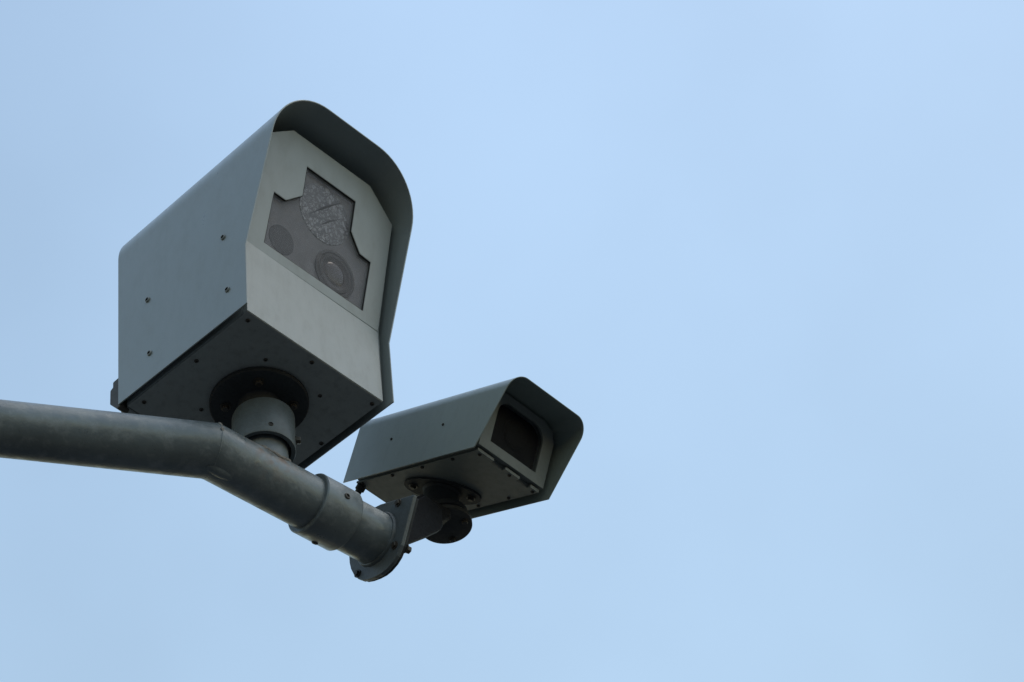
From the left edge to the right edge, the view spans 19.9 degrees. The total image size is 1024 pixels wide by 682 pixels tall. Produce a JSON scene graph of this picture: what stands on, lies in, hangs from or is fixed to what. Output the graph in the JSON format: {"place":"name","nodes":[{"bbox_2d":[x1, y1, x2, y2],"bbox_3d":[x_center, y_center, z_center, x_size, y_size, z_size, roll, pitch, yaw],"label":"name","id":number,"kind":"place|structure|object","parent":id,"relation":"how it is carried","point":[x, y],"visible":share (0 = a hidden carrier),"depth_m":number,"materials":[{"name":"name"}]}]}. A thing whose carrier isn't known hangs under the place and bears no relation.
{"place":"outdoors","nodes":[
{"label":"outdoors","id":0,"kind":"place"},
{"bbox_2d":[0,399,416,581],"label":"signal mast arm","id":1,"kind":"object","parent":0,"point":[263,472],"visible":0.99,"depth_m":5.41},
{"bbox_2d":[110,100,412,468],"bbox_3d":[-0.475,-0.052,5.779,0.513,0.701,0.398,-37,-53,25],"label":"enforcement camera","id":2,"kind":"object","parent":1,"relation":"attached to","point":[260,272],"visible":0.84,"depth_m":5.71,"materials":[{"name":"grey paint"}]},
{"bbox_2d":[110,379,140,414],"bbox_3d":[-0.658,0.044,5.908,0.033,0.519,0.368,-37,-53,25],"label":"rear door","id":3,"kind":"structure","parent":2,"relation":"in","point":[123,407],"depth_m":5.64,"materials":[{"name":"grey paint"}]},
{"bbox_2d":[264,167,369,310],"bbox_3d":[-0.384,-0.222,5.817,0.069,0.274,0.300,-37,-53,25],"label":"window","id":4,"kind":"structure","parent":2,"relation":"in","point":[310,230],"depth_m":5.81,"materials":[{"name":"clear glass"}]},
{"bbox_2d":[367,494,471,581],"bbox_3d":[-0.159,0.398,5.737,0.244,0.278,0.189,31,-57,-30],"label":"mounting bracket","id":5,"kind":"object","parent":1,"relation":"attached to","point":[444,521],"visible":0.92,"depth_m":5.77,"materials":[{"name":"metal"}]},
{"bbox_2d":[343,376,583,518],"bbox_3d":[-0.103,0.259,5.911,0.449,0.237,0.224,-17,-42,42],"label":"surveillance camera","id":6,"kind":"object","parent":5,"relation":"attached to","point":[499,446],"visible":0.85,"depth_m":5.87,"materials":[{"name":"grey paint"}]},
{"bbox_2d":[491,405,537,469],"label":"window","id":7,"kind":"structure","parent":6,"relation":"in","point":[513,434],"depth_m":5.84,"materials":[{"name":"black glass"}]},
{"bbox_2d":[0,0,1023,681],"label":"sky","id":8,"kind":"structure","parent":0,"point":[767,256],"materials":[{"name":"blue"}]}
]}

